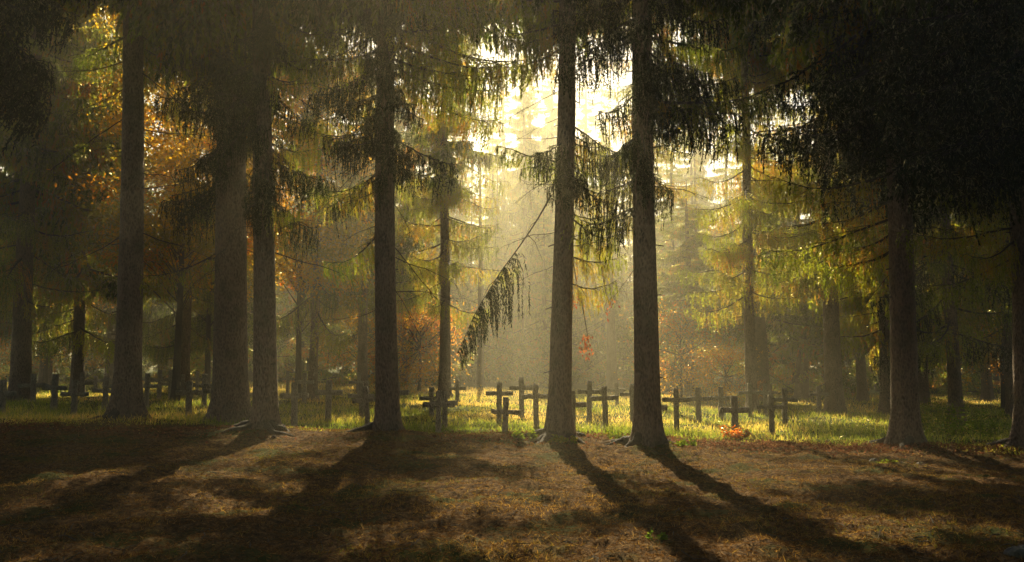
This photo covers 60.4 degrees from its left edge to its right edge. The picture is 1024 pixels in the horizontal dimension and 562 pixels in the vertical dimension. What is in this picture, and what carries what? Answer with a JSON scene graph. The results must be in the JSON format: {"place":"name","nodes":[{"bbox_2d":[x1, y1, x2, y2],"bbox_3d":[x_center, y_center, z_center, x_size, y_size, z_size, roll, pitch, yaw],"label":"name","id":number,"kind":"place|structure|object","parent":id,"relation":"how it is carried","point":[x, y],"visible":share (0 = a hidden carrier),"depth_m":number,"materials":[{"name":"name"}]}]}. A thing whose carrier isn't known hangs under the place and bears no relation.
{"place":"outdoors","nodes":[
{"label":"outdoors","id":0,"kind":"place"},
{"bbox_2d":[0,7,819,363],"label":"sky","id":1,"kind":"structure","parent":0,"point":[540,119],"materials":[{"name":"white"}]},
{"bbox_2d":[0,366,1023,561],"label":"ground","id":2,"kind":"structure","parent":0,"point":[228,530],"depth_m":10.83,"materials":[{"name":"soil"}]},
{"bbox_2d":[0,380,16,411],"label":"grave cross","id":3,"kind":"object","parent":2,"relation":"on","point":[4,392],"visible":0.92,"depth_m":22.69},
{"bbox_2d":[0,119,61,343],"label":"spruce tree","id":4,"kind":"object","parent":2,"relation":"on","point":[6,328],"visible":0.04,"depth_m":37.47,"materials":[{"name":"green plant"}]},
{"bbox_2d":[18,374,48,400],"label":"grave cross","id":5,"kind":"object","parent":2,"relation":"on","point":[32,384],"visible":0.82,"depth_m":27.26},
{"bbox_2d":[0,0,99,157],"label":"spruce tree","id":6,"kind":"object","parent":2,"relation":"on","point":[18,82],"visible":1,"depth_m":15.00,"materials":[{"name":"green plant"}]},
{"bbox_2d":[42,374,66,411],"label":"grave cross","id":7,"kind":"object","parent":2,"relation":"on","point":[54,387],"visible":0.94,"depth_m":23.70,"materials":[{"name":"wood"}]},
{"bbox_2d":[0,269,116,389],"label":"beech tree","id":8,"kind":"object","parent":2,"relation":"on","point":[45,373],"visible":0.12,"depth_m":39.75,"materials":[{"name":"orange plant"}]},
{"bbox_2d":[0,1,122,402],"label":"spruce tree","id":9,"kind":"object","parent":2,"relation":"on","point":[27,194],"visible":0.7,"depth_m":28.03,"materials":[{"name":"green plant"}]},
{"bbox_2d":[60,380,88,414],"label":"grave cross","id":10,"kind":"object","parent":2,"relation":"on","point":[74,393],"visible":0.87,"depth_m":21.79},
{"bbox_2d":[37,55,114,387],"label":"spruce tree","id":11,"kind":"object","parent":2,"relation":"on","point":[40,374],"visible":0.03,"depth_m":41.65,"materials":[{"name":"green plant"}]},
{"bbox_2d":[71,372,93,396],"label":"grave cross","id":12,"kind":"object","parent":2,"relation":"on","point":[82,382],"visible":0.75,"depth_m":30.31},
{"bbox_2d":[0,11,178,391],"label":"tree","id":13,"kind":"object","parent":2,"relation":"on","point":[79,333],"visible":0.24,"depth_m":31.32,"materials":[{"name":"green plant"}]},
{"bbox_2d":[86,376,103,393],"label":"grave cross","id":14,"kind":"object","parent":2,"relation":"on","point":[96,380],"visible":0.66,"depth_m":35.22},
{"bbox_2d":[91,377,111,409],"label":"grave cross","id":15,"kind":"object","parent":2,"relation":"on","point":[105,390],"visible":0.83,"depth_m":24.77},
{"bbox_2d":[5,0,223,419],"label":"spruce tree","id":16,"kind":"object","parent":2,"relation":"on","point":[138,55],"visible":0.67,"depth_m":20.07,"materials":[{"name":"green plant"}]},
{"bbox_2d":[57,11,176,384],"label":"spruce tree","id":17,"kind":"object","parent":2,"relation":"on","point":[159,312],"visible":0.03,"depth_m":45.81,"materials":[{"name":"green plant"}]},
{"bbox_2d":[142,373,159,407],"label":"grave cross","id":18,"kind":"object","parent":2,"relation":"on","point":[147,385],"visible":0.67,"depth_m":24.79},
{"bbox_2d":[150,370,168,398],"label":"grave cross","id":19,"kind":"object","parent":2,"relation":"on","point":[159,379],"visible":0.84,"depth_m":30.32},
{"bbox_2d":[35,3,290,400],"bbox_3d":[-10.996,-2.686,29.355,8.531,14.378,7.649,3,-6,-33],"label":"beech tree","id":20,"kind":"object","parent":2,"relation":"on","point":[154,260],"visible":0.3,"depth_m":28.25,"materials":[{"name":"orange plant"}]},
{"bbox_2d":[160,370,180,397],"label":"grave cross","id":21,"kind":"object","parent":2,"relation":"on","point":[169,383],"visible":0.62,"depth_m":30.30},
{"bbox_2d":[175,381,202,417],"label":"grave cross","id":22,"kind":"object","parent":2,"relation":"on","point":[189,392],"visible":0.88,"depth_m":22.23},
{"bbox_2d":[142,100,247,396],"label":"spruce tree","id":23,"kind":"object","parent":2,"relation":"on","point":[187,329],"visible":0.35,"depth_m":33.86,"materials":[{"name":"green plant"}]},
{"bbox_2d":[190,371,201,389],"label":"grave cross","id":24,"kind":"object","parent":2,"relation":"on","point":[197,378],"visible":0.68,"depth_m":36.40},
{"bbox_2d":[193,374,211,406],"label":"grave cross","id":25,"kind":"object","parent":2,"relation":"on","point":[204,385],"visible":0.77,"depth_m":25.97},
{"bbox_2d":[203,389,210,392],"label":"grave cross","id":26,"kind":"object","parent":2,"relation":"on","point":[206,390],"visible":0.15,"depth_m":22.69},
{"bbox_2d":[142,251,294,355],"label":"spruce tree","id":27,"kind":"object","parent":2,"relation":"on","point":[200,329],"visible":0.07,"depth_m":39.75,"materials":[{"name":"green plant"}]},
{"bbox_2d":[144,78,311,388],"bbox_3d":[-12.694,-1.956,37.316,8.531,14.378,7.649,2,-6,-19],"label":"beech tree","id":28,"kind":"object","parent":2,"relation":"on","point":[207,357],"visible":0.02,"depth_m":36.85,"materials":[{"name":"orange plant"}]},
{"bbox_2d":[92,0,376,423],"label":"spruce tree","id":29,"kind":"object","parent":2,"relation":"on","point":[230,391],"visible":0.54,"depth_m":20.36,"materials":[{"name":"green plant"}]},
{"bbox_2d":[125,0,402,436],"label":"spruce tree","id":30,"kind":"object","parent":2,"relation":"on","point":[232,20],"visible":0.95,"depth_m":17.88,"materials":[{"name":"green plant"}]},
{"bbox_2d":[280,371,294,392],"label":"grave cross","id":31,"kind":"object","parent":2,"relation":"on","point":[287,378],"visible":0.88,"depth_m":35.22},
{"bbox_2d":[279,382,308,426],"bbox_3d":[-4.999,2.860,20.196,0.666,1.064,0.127,-1,-5,5],"label":"grave cross","id":32,"kind":"object","parent":2,"relation":"on","point":[294,395],"visible":0.95,"depth_m":20.16,"materials":[{"name":"wood"}]},
{"bbox_2d":[295,373,313,402],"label":"grave cross","id":33,"kind":"object","parent":2,"relation":"on","point":[304,381],"visible":0.8,"depth_m":30.31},
{"bbox_2d":[206,43,410,398],"bbox_3d":[-8.001,-2.241,33.271,7.936,14.378,8.814,0,-5,0],"label":"beech tree","id":34,"kind":"object","parent":2,"relation":"on","point":[305,273],"visible":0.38,"depth_m":32.06,"materials":[{"name":"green plant"}]},
{"bbox_2d":[250,28,374,400],"bbox_3d":[-6.920,-10.814,33.123,6.249,31.500,6.479,1,-5,-16],"label":"spruce tree","id":35,"kind":"object","parent":2,"relation":"on","point":[316,313],"visible":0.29,"depth_m":31.75,"materials":[{"name":"green plant"}]},
{"bbox_2d":[314,380,342,422],"bbox_3d":[-4.552,3.022,21.817,0.677,1.117,0.147,1,-5,-6],"label":"grave cross","id":36,"kind":"object","parent":2,"relation":"on","point":[328,392],"visible":0.91,"depth_m":21.77,"materials":[{"name":"wood"}]},
{"bbox_2d":[293,50,424,392],"bbox_3d":[-6.980,-2.896,40.581,6.087,16.875,6.330,0,-5,0],"label":"spruce tree","id":37,"kind":"object","parent":2,"relation":"on","point":[362,362],"visible":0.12,"depth_m":39.94,"materials":[{"name":"green plant"}]},
{"bbox_2d":[349,372,368,393],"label":"grave cross","id":38,"kind":"object","parent":2,"relation":"on","point":[358,381],"visible":0.74,"depth_m":33.08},
{"bbox_2d":[303,217,418,386],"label":"beech tree","id":39,"kind":"object","parent":2,"relation":"on","point":[351,325],"visible":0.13,"depth_m":45.33,"materials":[{"name":"orange plant"}]},
{"bbox_2d":[348,384,374,418],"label":"grave cross","id":40,"kind":"object","parent":2,"relation":"on","point":[361,406],"visible":0.73,"depth_m":23.68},
{"bbox_2d":[352,386,374,423],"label":"grave cross","id":41,"kind":"object","parent":2,"relation":"on","point":[365,399],"visible":0.73,"depth_m":19.43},
{"bbox_2d":[257,0,548,431],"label":"spruce tree","id":42,"kind":"object","parent":2,"relation":"on","point":[472,20],"visible":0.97,"depth_m":18.25,"materials":[{"name":"green plant"}]},
{"bbox_2d":[399,382,408,397],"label":"grave cross","id":43,"kind":"object","parent":2,"relation":"on","point":[403,392],"visible":0.3,"depth_m":23.68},
{"bbox_2d":[348,40,462,387],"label":"spruce tree","id":44,"kind":"object","parent":2,"relation":"on","point":[436,240],"visible":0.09,"depth_m":49.97,"materials":[{"name":"green plant"}]},
{"bbox_2d":[338,294,498,393],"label":"beech bush","id":45,"kind":"object","parent":2,"relation":"on","point":[419,366],"visible":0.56,"depth_m":43.79,"materials":[{"name":"orange plant"}]},
{"bbox_2d":[419,387,441,416],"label":"grave cross","id":46,"kind":"object","parent":2,"relation":"on","point":[431,397],"visible":0.68,"depth_m":24.76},
{"bbox_2d":[423,390,454,432],"bbox_3d":[-1.596,2.874,19.116,0.695,0.989,0.117,1,-5,-2],"label":"grave cross","id":47,"kind":"object","parent":2,"relation":"on","point":[438,404],"visible":0.94,"depth_m":19.09,"materials":[{"name":"wood"}]},
{"bbox_2d":[369,25,519,397],"bbox_3d":[-3.018,-6.826,37.211,6.813,24.500,6.273,0,-5,0],"label":"spruce tree","id":48,"kind":"object","parent":2,"relation":"on","point":[445,153],"visible":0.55,"depth_m":36.63,"materials":[{"name":"green plant"}]},
{"bbox_2d":[432,391,457,428],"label":"grave cross","id":49,"kind":"object","parent":2,"relation":"on","point":[444,409],"visible":0.59,"depth_m":20.92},
{"bbox_2d":[449,380,465,401],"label":"grave cross","id":50,"kind":"object","parent":2,"relation":"on","point":[457,388],"visible":0.9,"depth_m":34.08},
{"bbox_2d":[452,149,519,384],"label":"spruce tree","id":51,"kind":"object","parent":2,"relation":"on","point":[479,379],"visible":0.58,"depth_m":57.78,"materials":[{"name":"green plant"}]},
{"bbox_2d":[477,90,519,259],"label":"spruce tree","id":52,"kind":"object","parent":2,"relation":"on","point":[502,175],"visible":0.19,"depth_m":98.34,"materials":[{"name":"green plant"}]},
{"bbox_2d":[486,382,512,423],"bbox_3d":[-0.333,3.251,23.205,0.729,1.146,0.141,0,-5,2],"label":"grave cross","id":53,"kind":"object","parent":2,"relation":"on","point":[499,393],"visible":0.84,"depth_m":23.17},
{"bbox_2d":[0,41,1000,397],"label":"distant wood","id":54,"kind":"object","parent":2,"relation":"on","point":[516,361],"visible":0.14,"depth_m":60.88,"materials":[{"name":"green plant"}]},
{"bbox_2d":[491,397,519,431],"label":"grave cross","id":55,"kind":"object","parent":2,"relation":"on","point":[505,412],"visible":0.93,"depth_m":19.07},
{"bbox_2d":[0,380,1023,454],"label":"meadow grass","id":56,"kind":"structure","parent":2,"relation":"on","point":[77,416],"depth_m":24.71,"materials":[{"name":"plant"}]},
{"bbox_2d":[0,416,1023,561],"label":"fallen leaves","id":57,"kind":"object","parent":2,"relation":"on","point":[560,527],"depth_m":10.06,"materials":[{"name":"plant"}]},
{"bbox_2d":[509,377,532,416],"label":"grave cross","id":58,"kind":"object","parent":2,"relation":"on","point":[521,387],"visible":0.88,"depth_m":25.95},
{"bbox_2d":[500,78,543,310],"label":"spruce tree","id":59,"kind":"object","parent":2,"relation":"on","point":[529,124],"visible":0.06,"depth_m":91.70,"materials":[{"name":"green plant"}]},
{"bbox_2d":[492,53,552,350],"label":"spruce tree","id":60,"kind":"object","parent":2,"relation":"on","point":[518,213],"visible":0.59,"depth_m":70.35,"materials":[{"name":"green plant"}]},
{"bbox_2d":[511,429,538,439],"bbox_3d":[0.258,3.002,17.181,0.569,0.233,0.524,0,-5,0],"label":"seedling","id":61,"kind":"object","parent":2,"relation":"on","point":[518,435],"visible":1,"depth_m":17.16,"materials":[{"name":"green plant"}]},
{"bbox_2d":[522,384,547,428],"bbox_3d":[0.570,3.031,20.965,0.650,1.123,0.120,0,-5,-5],"label":"grave cross","id":62,"kind":"object","parent":2,"relation":"on","point":[535,396],"visible":0.91,"depth_m":20.93,"materials":[{"name":"wood"}]},
{"bbox_2d":[457,0,633,444],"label":"spruce tree","id":63,"kind":"object","parent":2,"relation":"on","point":[568,193],"visible":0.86,"depth_m":17.72,"materials":[{"name":"green plant"}]},
{"bbox_2d":[507,57,585,333],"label":"spruce tree","id":64,"kind":"object","parent":2,"relation":"on","point":[554,112],"visible":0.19,"depth_m":87.36,"materials":[{"name":"green plant"}]},
{"bbox_2d":[548,434,577,442],"bbox_3d":[0.984,3.057,16.951,0.548,0.200,0.516,-4,-7,39],"label":"seedling","id":65,"kind":"object","parent":2,"relation":"on","point":[561,439],"visible":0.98,"depth_m":16.89,"materials":[{"name":"green plant"}]},
{"bbox_2d":[572,390,586,427],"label":"grave cross","id":66,"kind":"object","parent":2,"relation":"on","point":[575,404],"visible":0.44,"depth_m":20.14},
{"bbox_2d":[577,380,600,421],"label":"grave cross","id":67,"kind":"object","parent":2,"relation":"on","point":[589,391],"visible":0.9,"depth_m":24.76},
{"bbox_2d":[573,78,627,301],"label":"spruce tree","id":68,"kind":"object","parent":2,"relation":"on","point":[585,111],"visible":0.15,"depth_m":95.81,"materials":[{"name":"green plant"}]},
{"bbox_2d":[573,121,632,391],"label":"spruce tree","id":69,"kind":"object","parent":2,"relation":"on","point":[611,377],"visible":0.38,"depth_m":49.73,"materials":[{"name":"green plant"}]},
{"bbox_2d":[591,386,617,428],"bbox_3d":[2.303,3.169,21.802,0.672,1.115,0.136,-2,-5,-2],"label":"grave cross","id":70,"kind":"object","parent":2,"relation":"on","point":[603,397],"visible":0.94,"depth_m":21.77,"materials":[{"name":"wood"}]},
{"bbox_2d":[608,382,625,404],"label":"grave cross","id":71,"kind":"object","parent":2,"relation":"on","point":[616,390],"visible":0.91,"depth_m":34.07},
{"bbox_2d":[604,430,630,438],"bbox_3d":[2.187,3.102,17.774,0.716,0.228,0.611,2,-5,-17],"label":"seedling","id":72,"kind":"object","parent":2,"relation":"on","point":[615,436],"visible":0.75,"depth_m":17.73,"materials":[{"name":"green plant"}]},
{"bbox_2d":[619,384,633,422],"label":"grave cross","id":73,"kind":"object","parent":2,"relation":"on","point":[630,393],"visible":0.66,"depth_m":24.76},
{"bbox_2d":[586,6,705,205],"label":"spruce tree","id":74,"kind":"object","parent":2,"relation":"on","point":[654,151],"visible":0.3,"depth_m":34.64,"materials":[{"name":"green plant"}]},
{"bbox_2d":[646,527,668,541],"bbox_3d":[1.280,2.241,7.790,0.218,0.125,0.142,-1,-5,12],"label":"seedling","id":75,"kind":"object","parent":2,"relation":"on","point":[663,536],"visible":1,"depth_m":7.77,"materials":[{"name":"green plant"}]},
{"bbox_2d":[661,405,667,409],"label":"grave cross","id":76,"kind":"object","parent":2,"relation":"on","point":[663,407],"visible":0.08,"depth_m":20.17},
{"bbox_2d":[662,388,689,430],"bbox_3d":[3.989,3.168,21.369,0.672,1.131,0.127,-1,-5,4],"label":"grave cross","id":77,"kind":"object","parent":2,"relation":"on","point":[675,399],"visible":0.9,"depth_m":21.34,"materials":[{"name":"wood"}]},
{"bbox_2d":[600,291,759,397],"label":"beech bush","id":78,"kind":"object","parent":2,"relation":"on","point":[682,327],"visible":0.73,"depth_m":41.53,"materials":[{"name":"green plant"}]},
{"bbox_2d":[526,0,835,447],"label":"spruce tree","id":79,"kind":"object","parent":2,"relation":"on","point":[659,103],"visible":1,"depth_m":16.82,"materials":[{"name":"green plant"}]},
{"bbox_2d":[669,437,696,446],"bbox_3d":[3.285,3.106,17.025,0.603,0.216,0.602,-1,-5,13],"label":"seedling","id":80,"kind":"object","parent":2,"relation":"on","point":[682,442],"visible":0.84,"depth_m":16.87,"materials":[{"name":"green plant"}]},
{"bbox_2d":[623,180,743,396],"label":"spruce tree","id":81,"kind":"object","parent":2,"relation":"on","point":[691,243],"visible":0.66,"depth_m":43.88,"materials":[{"name":"green plant"}]},
{"bbox_2d":[674,63,721,347],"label":"spruce tree","id":82,"kind":"object","parent":2,"relation":"on","point":[701,193],"visible":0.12,"depth_m":88.42,"materials":[{"name":"green plant"}]},
{"bbox_2d":[690,387,709,422],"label":"grave cross","id":83,"kind":"object","parent":2,"relation":"on","point":[698,398],"visible":0.84,"depth_m":25.32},
{"bbox_2d":[710,387,729,419],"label":"grave cross","id":84,"kind":"object","parent":2,"relation":"on","point":[720,398],"visible":0.77,"depth_m":26.56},
{"bbox_2d":[674,330,781,406],"bbox_3d":[8.614,2.981,35.849,4.715,5.292,4.120,-5,-7,44],"label":"beech bush","id":85,"kind":"object","parent":2,"relation":"on","point":[732,358],"visible":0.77,"depth_m":35.67,"materials":[{"name":"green plant"}]},
{"bbox_2d":[720,396,749,429],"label":"grave cross","id":86,"kind":"object","parent":2,"relation":"on","point":[734,410],"visible":0.82,"depth_m":20.13,"materials":[{"name":"wood"}]},
{"bbox_2d":[719,425,750,440],"bbox_3d":[4.916,3.342,19.428,0.743,0.357,0.635,4,-7,-40],"label":"flowering plant","id":87,"kind":"object","parent":2,"relation":"on","point":[736,433],"visible":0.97,"depth_m":19.33,"materials":[{"name":"orange plant"}]},
{"bbox_2d":[657,0,829,412],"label":"spruce tree","id":88,"kind":"object","parent":2,"relation":"on","point":[762,73],"visible":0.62,"depth_m":30.73,"materials":[{"name":"green plant"}]},
{"bbox_2d":[738,383,760,416],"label":"grave cross","id":89,"kind":"object","parent":2,"relation":"on","point":[749,392],"visible":0.89,"depth_m":27.95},
{"bbox_2d":[693,140,822,401],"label":"spruce tree","id":90,"kind":"object","parent":2,"relation":"on","point":[763,326],"visible":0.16,"depth_m":41.61,"materials":[{"name":"green plant"}]},
{"bbox_2d":[761,384,774,414],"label":"grave cross","id":91,"kind":"object","parent":2,"relation":"on","point":[764,392],"visible":0.73,"depth_m":29.47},
{"bbox_2d":[757,394,784,434],"bbox_3d":[6.295,3.276,21.359,0.664,1.044,0.119,-1,-5,2],"label":"grave cross","id":92,"kind":"object","parent":2,"relation":"on","point":[770,406],"visible":0.94,"depth_m":21.33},
{"bbox_2d":[774,388,797,426],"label":"grave cross","id":93,"kind":"object","parent":2,"relation":"on","point":[784,399],"visible":0.87,"depth_m":24.20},
{"bbox_2d":[767,161,845,398],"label":"spruce tree","id":94,"kind":"object","parent":2,"relation":"on","point":[801,390],"visible":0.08,"depth_m":46.49,"materials":[{"name":"green plant"}]},
{"bbox_2d":[767,256,868,393],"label":"beech tree","id":95,"kind":"object","parent":2,"relation":"on","point":[792,378],"visible":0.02,"depth_m":51.52,"materials":[{"name":"orange plant"}]},
{"bbox_2d":[722,1,915,413],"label":"spruce tree","id":96,"kind":"object","parent":2,"relation":"on","point":[834,400],"visible":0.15,"depth_m":31.56,"materials":[{"name":"green plant"}]},
{"bbox_2d":[809,386,828,413],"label":"grave cross","id":97,"kind":"object","parent":2,"relation":"on","point":[818,394],"visible":0.93,"depth_m":31.14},
{"bbox_2d":[787,169,878,401],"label":"spruce tree","id":98,"kind":"object","parent":2,"relation":"on","point":[861,381],"visible":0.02,"depth_m":42.66,"materials":[{"name":"green plant"}]},
{"bbox_2d":[748,0,1023,448],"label":"spruce tree","id":99,"kind":"object","parent":2,"relation":"on","point":[844,66],"visible":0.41,"depth_m":19.18,"materials":[{"name":"green plant"}]},
{"bbox_2d":[877,459,898,462],"bbox_3d":[6.405,3.096,14.978,0.351,0.177,0.412,0,-5,0],"label":"seedling","id":100,"kind":"object","parent":2,"relation":"on","point":[887,460],"visible":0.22,"depth_m":14.95,"materials":[{"name":"green plant"}]},
{"bbox_2d":[808,157,985,414],"bbox_3d":[14.490,-5.705,33.543,6.267,22.500,6.154,-5,-7,41],"label":"spruce tree","id":101,"kind":"object","parent":2,"relation":"on","point":[852,323],"visible":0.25,"depth_m":32.60,"materials":[{"name":"green plant"}]},
{"bbox_2d":[845,135,1012,424],"bbox_3d":[13.249,-9.282,28.114,6.249,28.500,6.479,-1,-5,16],"label":"spruce tree","id":102,"kind":"object","parent":2,"relation":"on","point":[953,324],"visible":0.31,"depth_m":26.79,"materials":[{"name":"green plant"}]},
{"bbox_2d":[866,167,1000,404],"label":"spruce tree","id":103,"kind":"object","parent":2,"relation":"on","point":[923,383],"visible":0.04,"depth_m":39.49,"materials":[{"name":"green plant"}]},
{"bbox_2d":[852,2,1023,450],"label":"spruce tree","id":104,"kind":"object","parent":2,"relation":"on","point":[1015,260],"visible":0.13,"depth_m":18.02,"materials":[{"name":"green plant"}]},
{"bbox_2d":[856,0,1023,245],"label":"spruce tree","id":105,"kind":"object","parent":2,"relation":"on","point":[988,93],"visible":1,"depth_m":14.85,"materials":[{"name":"green plant"}]},
{"bbox_2d":[920,396,976,428],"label":"sapling","id":106,"kind":"object","parent":2,"relation":"on","point":[940,414],"visible":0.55,"depth_m":24.48,"materials":[{"name":"green plant"}]},
{"bbox_2d":[923,214,1004,408],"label":"beech tree","id":107,"kind":"object","parent":2,"relation":"on","point":[1002,379],"visible":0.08,"depth_m":36.85,"materials":[{"name":"green plant"}]},
{"bbox_2d":[918,187,1012,416],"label":"spruce tree","id":108,"kind":"object","parent":2,"relation":"on","point":[1008,375],"visible":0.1,"depth_m":30.84,"materials":[{"name":"green plant"}]},
{"bbox_2d":[950,213,998,400],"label":"spruce tree","id":109,"kind":"object","parent":2,"relation":"on","point":[987,392],"visible":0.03,"depth_m":43.50,"materials":[{"name":"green plant"}]},
{"bbox_2d":[980,310,1002,342],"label":"spruce tree","id":110,"kind":"object","parent":2,"relation":"on","point":[989,311],"depth_m":39.64,"materials":[{"name":"green plant"}]},
{"bbox_2d":[1003,544,1023,557],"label":"stone","id":111,"kind":"object","parent":2,"relation":"on","point":[1019,550],"visible":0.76,"depth_m":7.10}
]}

